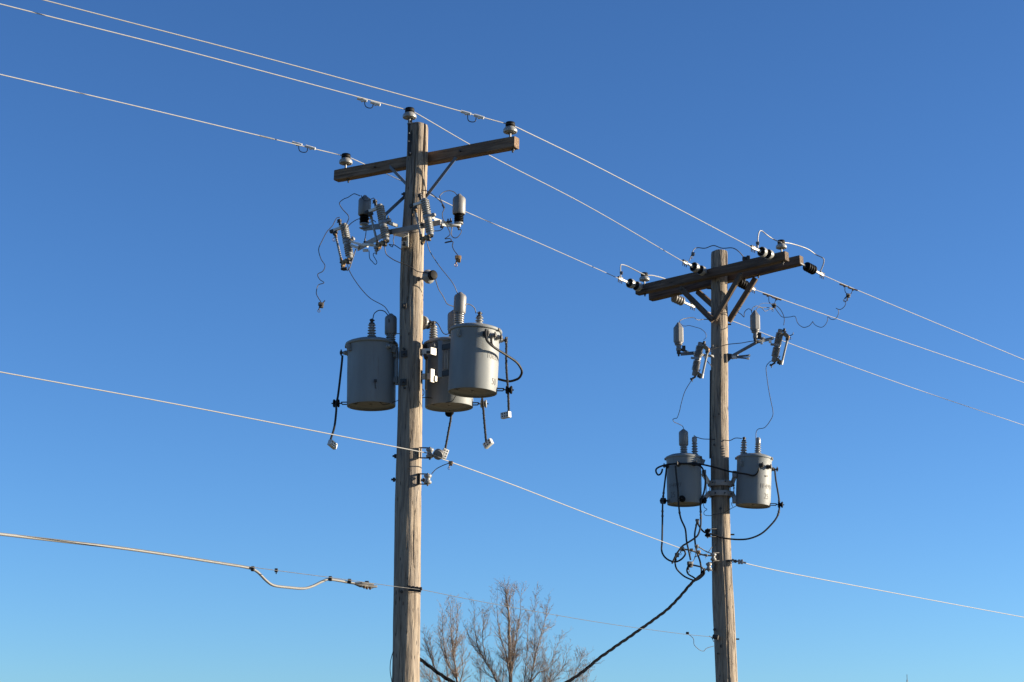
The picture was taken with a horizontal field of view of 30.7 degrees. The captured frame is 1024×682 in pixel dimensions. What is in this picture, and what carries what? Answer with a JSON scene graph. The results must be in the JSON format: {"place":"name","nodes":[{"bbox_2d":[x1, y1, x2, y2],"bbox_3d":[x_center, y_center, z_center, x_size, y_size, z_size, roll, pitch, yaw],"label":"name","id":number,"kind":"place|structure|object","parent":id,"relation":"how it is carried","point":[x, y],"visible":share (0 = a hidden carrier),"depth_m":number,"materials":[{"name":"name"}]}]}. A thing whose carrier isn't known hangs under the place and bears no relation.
{"place":"outdoors","nodes":[
{"label":"outdoors","id":0,"kind":"place"},
{"bbox_2d":[0,0,1023,681],"label":"sky","id":1,"kind":"structure","parent":0,"point":[145,253],"materials":[{"name":"blue"}]},
{"bbox_2d":[673,377,692,428],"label":"jumper wire","id":2,"kind":"object","parent":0,"point":[680,406],"visible":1,"depth_m":24.99,"materials":[{"name":"black metal"}]},
{"label":"ground","id":3,"kind":"structure","parent":0,"visible":0},
{"bbox_2d":[334,120,518,681],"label":"utility pole","id":4,"kind":"object","parent":3,"relation":"on","point":[417,161],"visible":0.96,"depth_m":19.21,"materials":[{"name":"brown wood"}]},
{"bbox_2d":[339,153,352,167],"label":"pin insulator","id":5,"kind":"object","parent":4,"relation":"attached to","point":[345,160],"visible":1,"depth_m":20.62,"materials":[{"name":"ceramic"}]},
{"bbox_2d":[0,74,619,278],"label":"power line","id":6,"kind":"object","parent":5,"relation":"attached to","point":[306,146],"visible":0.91,"depth_m":19.75,"materials":[{"name":"metal"}]},
{"bbox_2d":[18,535,718,650],"bbox_3d":[-2.384,2.136,17.406,0.907,0.246,17.925,-10,-17,35],"label":"messenger strand","id":7,"kind":"object","parent":4,"relation":"attached to","point":[419,589],"visible":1,"depth_m":18.58,"materials":[{"name":"grey metal"}]},
{"bbox_2d":[0,533,376,589],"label":"telephone cable","id":8,"kind":"object","parent":7,"relation":"attached to","point":[363,585],"visible":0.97,"depth_m":16.83,"materials":[{"name":"silver metal"}]},
{"bbox_2d":[349,196,459,254],"bbox_3d":[-1.234,-1.266,19.606,1.393,0.681,0.456,-8,-16,30],"label":"equipment bracket","id":9,"kind":"object","parent":4,"relation":"attached to","point":[400,231],"visible":0.89,"depth_m":19.52,"materials":[{"name":"grey metal"}]},
{"bbox_2d":[329,219,354,266],"bbox_3d":[-1.811,-1.058,20.073,0.270,0.552,0.095,-19,-20,19],"label":"fuse cutout","id":10,"kind":"object","parent":9,"relation":"attached to","point":[348,251],"visible":0.98,"depth_m":20.04,"materials":[{"name":"grey ceramic"}]},
{"bbox_2d":[316,217,339,310],"bbox_3d":[-1.959,-0.823,19.882,0.238,1.106,0.135,5,-15,-15],"label":"jumper wire","id":11,"kind":"object","parent":10,"relation":"attached to","point":[320,304],"visible":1,"depth_m":19.82,"materials":[{"name":"black metal"}]},
{"bbox_2d":[341,249,355,270],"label":"jumper wire","id":12,"kind":"object","parent":10,"relation":"attached to","point":[343,268],"visible":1,"depth_m":19.92,"materials":[{"name":"black metal"}]},
{"bbox_2d":[347,264,389,313],"bbox_3d":[-1.521,-0.550,19.766,0.545,0.616,0.037,-5,-15,23],"label":"jumper wire","id":13,"kind":"object","parent":10,"relation":"attached to","point":[363,291],"visible":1,"depth_m":19.77,"materials":[{"name":"black metal"}]},
{"bbox_2d":[339,193,359,240],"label":"jumper wire","id":14,"kind":"object","parent":9,"relation":"attached to","point":[347,214],"visible":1,"depth_m":19.90,"materials":[{"name":"black metal"}]},
{"bbox_2d":[358,195,370,226],"bbox_3d":[-1.563,-1.358,19.781,0.135,0.396,0.136,-11,-18,39],"label":"surge arrester","id":15,"kind":"object","parent":9,"relation":"attached to","point":[363,205],"visible":0.91,"depth_m":19.74,"materials":[{"name":"grey plastic"}]},
{"bbox_2d":[364,199,390,250],"bbox_3d":[-1.376,-1.214,19.372,0.270,0.552,0.095,-19,-20,19],"label":"fuse cutout","id":16,"kind":"object","parent":9,"relation":"attached to","point":[383,220],"visible":1,"depth_m":19.34,"materials":[{"name":"grey ceramic"}]},
{"bbox_2d":[384,246,427,272],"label":"jumper wire","id":17,"kind":"object","parent":16,"relation":"attached to","point":[402,263],"visible":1,"depth_m":19.34,"materials":[{"name":"black metal"}]},
{"bbox_2d":[409,193,435,244],"bbox_3d":[-0.909,-1.265,19.241,0.270,0.553,0.095,-17,-19,20],"label":"fuse cutout","id":18,"kind":"object","parent":9,"relation":"attached to","point":[427,214],"visible":1,"depth_m":19.20,"materials":[{"name":"grey ceramic"}]},
{"bbox_2d":[420,190,460,266],"bbox_3d":[-0.733,-1.163,19.226,0.442,0.796,0.080,5,-15,-17],"label":"jumper wire","id":19,"kind":"object","parent":18,"relation":"attached to","point":[457,258],"visible":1,"depth_m":19.22,"materials":[{"name":"black metal"}]},
{"bbox_2d":[426,241,457,292],"bbox_3d":[-0.723,-0.759,19.221,0.403,0.499,0.037,10,-16,-32],"label":"jumper wire","id":20,"kind":"object","parent":18,"relation":"attached to","point":[440,267],"visible":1,"depth_m":19.22,"materials":[{"name":"black metal"}]},
{"bbox_2d":[452,194,465,228],"bbox_3d":[-0.553,-1.346,19.452,0.136,0.396,0.135,10,-17,-32],"label":"surge arrester","id":21,"kind":"object","parent":9,"relation":"attached to","point":[459,206],"visible":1,"depth_m":19.41,"materials":[{"name":"grey plastic"}]},
{"bbox_2d":[403,107,416,123],"bbox_3d":[-1.096,-2.368,19.952,0.151,0.261,0.151,1,-14,0],"label":"pin insulator","id":22,"kind":"object","parent":4,"relation":"attached to","point":[409,114],"visible":1,"depth_m":19.93,"materials":[{"name":"white ceramic"}]},
{"bbox_2d":[0,3,683,261],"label":"power line","id":23,"kind":"object","parent":22,"relation":"attached to","point":[373,102],"visible":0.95,"depth_m":19.21,"materials":[{"name":"metal"}]},
{"bbox_2d":[395,341,449,389],"bbox_3d":[-0.857,0.265,19.280,0.787,0.487,0.224,-10,-17,36],"label":"transformer mount","id":24,"kind":"object","parent":4,"relation":"attached to","point":[430,376],"visible":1,"depth_m":19.23,"materials":[{"name":"metal"}]},
{"bbox_2d":[331,313,397,410],"bbox_3d":[-1.479,0.210,19.515,0.592,0.991,0.578,13,-18,-39],"label":"pole transformer","id":25,"kind":"object","parent":24,"relation":"attached to","point":[371,359],"visible":1,"depth_m":19.32,"materials":[{"name":"grey paint"}]},
{"bbox_2d":[327,355,342,449],"bbox_3d":[-1.840,0.629,19.361,0.147,1.003,0.074,14,-19,-43],"label":"secondary lead","id":26,"kind":"object","parent":25,"relation":"hanging from","point":[332,444],"visible":0.99,"depth_m":19.33,"materials":[{"name":"black rubber"}]},
{"bbox_2d":[423,310,487,416],"bbox_3d":[-0.650,0.180,19.629,0.604,1.116,0.612,14,-19,-43],"label":"pole transformer","id":27,"kind":"object","parent":24,"relation":"attached to","point":[438,393],"visible":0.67,"depth_m":19.42,"materials":[{"name":"grey paint"}]},
{"bbox_2d":[442,416,451,458],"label":"secondary lead","id":28,"kind":"object","parent":27,"relation":"hanging from","point":[445,450],"visible":0.94,"depth_m":19.75,"materials":[{"name":"rubber"}]},
{"bbox_2d":[481,398,493,448],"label":"secondary lead","id":29,"kind":"object","parent":27,"relation":"attached to","point":[488,443],"visible":0.94,"depth_m":19.38,"materials":[{"name":"rubber"}]},
{"bbox_2d":[448,292,513,397],"bbox_3d":[-0.371,0.009,19.087,0.594,1.083,0.584,-12,-19,42],"label":"pole transformer","id":30,"kind":"object","parent":24,"relation":"attached to","point":[473,363],"visible":1,"depth_m":18.89,"materials":[{"name":"grey paint"}]},
{"bbox_2d":[484,329,522,381],"bbox_3d":[-0.078,0.150,19.013,0.286,0.433,0.579,-3,-14,13],"label":"secondary lead","id":31,"kind":"object","parent":30,"relation":"attached to","point":[506,355],"visible":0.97,"depth_m":19.03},
{"bbox_2d":[500,337,510,418],"bbox_3d":[-0.055,0.372,19.038,0.108,0.853,0.056,-10,-18,37],"label":"secondary lead","id":32,"kind":"object","parent":30,"relation":"attached to","point":[506,414],"visible":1,"depth_m":18.98,"materials":[{"name":"rubber"}]},
{"bbox_2d":[418,473,431,485],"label":"clevis insulator","id":33,"kind":"object","parent":4,"relation":"attached to","point":[427,481],"visible":1,"depth_m":18.91,"materials":[{"name":"ceramic"}]},
{"bbox_2d":[419,447,433,459],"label":"clevis insulator","id":34,"kind":"object","parent":4,"relation":"attached to","point":[429,450],"visible":1,"depth_m":18.96,"materials":[{"name":"ceramic"}]},
{"bbox_2d":[0,371,679,547],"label":"neutral wire","id":35,"kind":"object","parent":34,"relation":"attached to","point":[450,463],"visible":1,"depth_m":17.99,"materials":[{"name":"metal"}]},
{"bbox_2d":[433,449,443,459],"bbox_3d":[-0.746,1.149,18.933,0.109,0.111,0.097,-4,-15,18],"label":"connector","id":36,"kind":"object","parent":35,"relation":"attached to","point":[439,453],"visible":1,"depth_m":18.91,"materials":[{"name":"grey metal"}]},
{"bbox_2d":[675,544,712,561],"bbox_3d":[2.410,2.816,24.710,0.522,0.248,0.103,2,-14,-5],"label":"wire grip","id":37,"kind":"object","parent":35,"relation":"attached to","point":[696,546],"visible":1,"depth_m":24.71,"materials":[{"name":"metal"}]},
{"bbox_2d":[686,561,694,578],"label":"secondary lead","id":38,"kind":"object","parent":37,"relation":"attached to","point":[689,564],"visible":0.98,"depth_m":24.59,"materials":[{"name":"rubber"}]},
{"bbox_2d":[693,564,704,580],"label":"secondary lead","id":39,"kind":"object","parent":38,"relation":"attached to","point":[703,570],"visible":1,"depth_m":24.63,"materials":[{"name":"black rubber"}]},
{"bbox_2d":[694,519,705,573],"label":"secondary lead","id":40,"kind":"object","parent":37,"relation":"attached to","point":[697,523],"visible":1,"depth_m":24.81,"materials":[{"name":"black rubber"}]},
{"bbox_2d":[423,316,431,329],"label":"pin insulator","id":41,"kind":"object","parent":4,"relation":"attached to","point":[426,322],"visible":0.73,"depth_m":19.60,"materials":[{"name":"black ceramic"}]},
{"bbox_2d":[421,270,437,283],"bbox_3d":[-0.891,-0.664,19.458,0.151,0.151,0.261,14,-20,-40],"label":"pin insulator","id":42,"kind":"object","parent":4,"relation":"attached to","point":[430,276],"visible":1,"depth_m":19.38,"materials":[{"name":"black ceramic"}]},
{"bbox_2d":[435,279,453,306],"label":"jumper wire","id":43,"kind":"object","parent":42,"relation":"attached to","point":[442,295],"visible":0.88,"depth_m":19.55,"materials":[{"name":"black metal"}]},
{"bbox_2d":[503,121,516,136],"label":"pin insulator","id":44,"kind":"object","parent":4,"relation":"attached to","point":[509,129],"visible":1,"depth_m":19.52,"materials":[{"name":"white ceramic"}]},
{"bbox_2d":[43,0,751,247],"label":"power line","id":45,"kind":"object","parent":44,"relation":"attached to","point":[469,113],"visible":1,"depth_m":18.69,"materials":[{"name":"metal"}]},
{"bbox_2d":[420,595,474,681],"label":"bare tree","id":46,"kind":"object","parent":3,"relation":"on","point":[454,672],"visible":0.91,"depth_m":80.88,"materials":[{"name":"brown plant"}]},
{"bbox_2d":[463,576,603,681],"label":"bare tree","id":47,"kind":"object","parent":3,"relation":"on","point":[511,658],"visible":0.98,"depth_m":87.12,"materials":[{"name":"brown plant"}]},
{"bbox_2d":[635,249,803,681],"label":"utility pole","id":48,"kind":"object","parent":3,"relation":"on","point":[719,276],"visible":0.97,"depth_m":25.33,"materials":[{"name":"brown wood"}]},
{"bbox_2d":[617,276,643,290],"bbox_3d":[1.694,-0.796,26.214,0.602,0.136,0.135,20,-23,-40],"label":"dead end insulator","id":49,"kind":"object","parent":48,"relation":"attached to","point":[633,284],"visible":1,"depth_m":26.18,"materials":[{"name":"ceramic"}]},
{"bbox_2d":[639,272,649,283],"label":"pin insulator","id":50,"kind":"object","parent":48,"relation":"attached to","point":[644,278],"visible":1,"depth_m":26.41,"materials":[{"name":"black ceramic"}]},
{"bbox_2d":[620,264,690,302],"bbox_3d":[1.989,-0.799,26.565,1.425,0.378,0.238,12,-18,-39],"label":"jumper wire","id":51,"kind":"object","parent":50,"relation":"attached to","point":[621,272],"visible":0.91,"depth_m":26.28,"materials":[{"name":"metal"}]},
{"bbox_2d":[671,295,694,310],"bbox_3d":[2.417,-0.575,26.740,0.574,0.134,0.133,22,-24,-34],"label":"dead end insulator","id":52,"kind":"object","parent":48,"relation":"attached to","point":[679,300],"visible":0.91,"depth_m":26.68,"materials":[{"name":"ceramic"}]},
{"bbox_2d":[695,307,1022,424],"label":"power line","id":53,"kind":"object","parent":52,"relation":"attached to","point":[879,376],"visible":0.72,"depth_m":30.81,"materials":[{"name":"metal"}]},
{"bbox_2d":[682,259,706,275],"bbox_3d":[2.536,-0.996,25.602,0.593,0.136,0.135,22,-24,-39],"label":"dead end insulator","id":54,"kind":"object","parent":48,"relation":"attached to","point":[695,267],"visible":1,"depth_m":25.57,"materials":[{"name":"ceramic"}]},
{"bbox_2d":[680,345,713,357],"bbox_3d":[2.547,0.180,25.185,0.730,0.137,0.169,14,-19,-42],"label":"equipment bracket","id":55,"kind":"object","parent":48,"relation":"attached to","point":[685,351],"visible":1,"depth_m":25.00,"materials":[{"name":"grey metal"}]},
{"bbox_2d":[673,322,683,355],"bbox_3d":[2.234,-0.021,25.036,0.126,0.472,0.126,6,-15,-22],"label":"surge arrester","id":56,"kind":"object","parent":55,"relation":"attached to","point":[678,336],"visible":1,"depth_m":25.00,"materials":[{"name":"grey ceramic"}]},
{"bbox_2d":[690,341,712,381],"bbox_3d":[2.517,0.278,24.945,0.280,0.570,0.105,7,-10,27],"label":"fuse cutout","id":57,"kind":"object","parent":55,"relation":"attached to","point":[700,346],"visible":1,"depth_m":24.93,"materials":[{"name":"grey ceramic"}]},
{"bbox_2d":[706,562,715,571],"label":"clevis insulator","id":58,"kind":"object","parent":48,"relation":"attached to","point":[708,568],"visible":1,"depth_m":24.74,"materials":[{"name":"ceramic"}]},
{"bbox_2d":[420,568,705,681],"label":"service drop","id":59,"kind":"object","parent":58,"relation":"hanging from","point":[433,669],"visible":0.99,"depth_m":22.37,"materials":[{"name":"black rubber"}]},
{"bbox_2d":[705,528,716,537],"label":"clevis insulator","id":60,"kind":"object","parent":48,"relation":"attached to","point":[707,531],"visible":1,"depth_m":24.84,"materials":[{"name":"ceramic"}]},
{"bbox_2d":[710,552,718,561],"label":"clevis insulator","id":61,"kind":"object","parent":48,"relation":"attached to","point":[713,558],"visible":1,"depth_m":24.74,"materials":[{"name":"ceramic"}]},
{"bbox_2d":[701,470,736,503],"bbox_3d":[2.783,1.979,25.163,0.489,0.447,0.341,1,-14,0],"label":"transformer mount","id":62,"kind":"object","parent":48,"relation":"attached to","point":[729,483],"visible":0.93,"depth_m":25.04,"materials":[{"name":"grey metal"}]},
{"bbox_2d":[660,429,706,506],"bbox_3d":[2.338,1.696,25.156,0.578,1.042,0.547,-8,-17,32],"label":"pole transformer","id":63,"kind":"object","parent":62,"relation":"attached to","point":[689,483],"visible":1,"depth_m":24.99,"materials":[{"name":"grey paint"}]},
{"bbox_2d":[661,466,685,562],"bbox_3d":[2.144,2.302,24.825,0.337,1.300,0.070,-1,-14,6],"label":"secondary lead","id":64,"kind":"object","parent":63,"relation":"attached to","point":[662,516],"visible":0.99,"depth_m":24.78,"materials":[{"name":"rubber"}]},
{"bbox_2d":[675,465,690,559],"bbox_3d":[2.268,2.277,24.761,0.217,1.260,0.034,3,-14,-9],"label":"secondary lead","id":65,"kind":"object","parent":63,"relation":"attached to","point":[678,500],"visible":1,"depth_m":24.75,"materials":[{"name":"rubber"}]},
{"bbox_2d":[671,464,705,563],"bbox_3d":[2.343,2.289,24.754,0.477,1.342,0.034,1,-14,0],"label":"secondary lead","id":66,"kind":"object","parent":63,"relation":"attached to","point":[695,537],"visible":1,"depth_m":24.73,"materials":[{"name":"rubber"}]},
{"bbox_2d":[674,554,692,579],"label":"secondary lead","id":67,"kind":"object","parent":66,"relation":"attached to","point":[679,571],"visible":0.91,"depth_m":24.62,"materials":[{"name":"black rubber"}]},
{"bbox_2d":[655,463,758,475],"bbox_3d":[2.606,1.719,24.931,1.386,0.185,0.075,0,-14,4],"label":"secondary lead","id":68,"kind":"object","parent":63,"relation":"attached to","point":[657,474],"visible":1,"depth_m":24.93,"materials":[{"name":"black rubber"}]},
{"bbox_2d":[703,503,735,515],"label":"jumper wire","id":69,"kind":"object","parent":63,"relation":"attached to","point":[714,514],"visible":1,"depth_m":24.92,"materials":[{"name":"black metal"}]},
{"bbox_2d":[735,437,783,508],"bbox_3d":[3.275,1.769,25.111,0.545,0.961,0.568,13,-19,-41],"label":"pole transformer","id":70,"kind":"object","parent":62,"relation":"attached to","point":[753,492],"visible":1,"depth_m":24.95,"materials":[{"name":"grey paint"}]},
{"bbox_2d":[710,470,779,539],"bbox_3d":[3.114,2.176,24.940,0.976,0.986,0.094,3,-14,-9],"label":"secondary lead","id":71,"kind":"object","parent":70,"relation":"attached to","point":[768,527],"visible":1,"depth_m":24.87,"materials":[{"name":"rubber"}]},
{"bbox_2d":[689,245,749,260],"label":"jumper wire","id":72,"kind":"object","parent":48,"relation":"attached to","point":[747,257],"visible":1,"depth_m":25.51,"materials":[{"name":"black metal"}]},
{"bbox_2d":[737,280,755,293],"bbox_3d":[3.238,-0.794,26.113,0.511,0.134,0.133,23,-25,-39],"label":"dead end insulator","id":73,"kind":"object","parent":48,"relation":"attached to","point":[743,284],"visible":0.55,"depth_m":26.06,"materials":[{"name":"ceramic"}]},
{"bbox_2d":[755,289,1023,382],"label":"power line","id":74,"kind":"object","parent":73,"relation":"attached to","point":[773,297],"visible":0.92,"depth_m":28.31,"materials":[{"name":"metal"}]},
{"bbox_2d":[772,303,784,324],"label":"jumper wire","id":75,"kind":"object","parent":74,"relation":"attached to","point":[773,305],"visible":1,"depth_m":26.29,"materials":[{"name":"black metal"}]},
{"bbox_2d":[727,333,773,362],"bbox_3d":[3.224,0.094,25.379,0.656,0.355,0.241,-4,-15,18],"label":"equipment bracket","id":76,"kind":"object","parent":48,"relation":"attached to","point":[735,355],"visible":1,"depth_m":25.36,"materials":[{"name":"grey metal"}]},
{"bbox_2d":[750,310,759,343],"bbox_3d":[3.297,-0.189,25.308,0.126,0.472,0.126,6,-15,-22],"label":"surge arrester","id":77,"kind":"object","parent":76,"relation":"attached to","point":[754,322],"visible":1,"depth_m":25.27,"materials":[{"name":"grey ceramic"}]},
{"bbox_2d":[710,341,752,349],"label":"jumper wire","id":78,"kind":"object","parent":77,"relation":"attached to","point":[732,343],"visible":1,"depth_m":25.20,"materials":[{"name":"black metal"}]},
{"bbox_2d":[769,328,793,367],"bbox_3d":[3.646,0.102,25.379,0.280,0.570,0.105,10,-10,20],"label":"fuse cutout","id":79,"kind":"object","parent":76,"relation":"attached to","point":[779,335],"visible":1,"depth_m":25.36,"materials":[{"name":"ceramic"}]},
{"bbox_2d":[755,360,772,439],"bbox_3d":[3.408,0.802,25.270,0.248,1.086,0.066,-2,-14,12],"label":"jumper wire","id":80,"kind":"object","parent":79,"relation":"attached to","point":[770,399],"visible":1,"depth_m":25.26,"materials":[{"name":"black metal"}]},
{"bbox_2d":[750,245,774,259],"bbox_3d":[3.376,-1.178,24.943,0.135,0.136,0.588,-13,-21,43],"label":"dead end insulator","id":81,"kind":"object","parent":48,"relation":"attached to","point":[765,253],"visible":1,"depth_m":24.91,"materials":[{"name":"ceramic"}]},
{"bbox_2d":[776,239,786,251],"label":"pin insulator","id":82,"kind":"object","parent":48,"relation":"attached to","point":[781,246],"visible":1,"depth_m":25.08,"materials":[{"name":"white ceramic"}]},
{"bbox_2d":[756,230,824,270],"bbox_3d":[3.787,-1.233,25.209,1.256,0.364,0.165,11,-17,-36],"label":"jumper wire","id":83,"kind":"object","parent":82,"relation":"attached to","point":[757,243],"visible":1,"depth_m":25.17,"materials":[{"name":"metal"}]},
{"bbox_2d":[801,262,824,278],"bbox_3d":[4.087,-0.978,25.448,0.544,0.134,0.133,23,-25,-40],"label":"dead end insulator","id":84,"kind":"object","parent":48,"relation":"attached to","point":[810,268],"visible":1,"depth_m":25.39,"materials":[{"name":"ceramic"}]},
{"bbox_2d":[824,275,1023,359],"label":"power line","id":85,"kind":"object","parent":84,"relation":"attached to","point":[844,285],"visible":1,"depth_m":27.12,"materials":[{"name":"metal"}]},
{"bbox_2d":[775,293,849,327],"bbox_3d":[4.210,-0.406,26.110,1.062,0.450,0.089,-4,-15,18],"label":"jumper wire","id":86,"kind":"object","parent":85,"relation":"hanging from","point":[847,295],"visible":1,"depth_m":26.03,"materials":[{"name":"black metal"}]},
{"bbox_2d":[727,559,1023,617],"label":"neutral wire","id":87,"kind":"object","parent":48,"relation":"attached to","point":[738,561],"visible":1,"depth_m":27.23,"materials":[{"name":"metal"}]}
]}

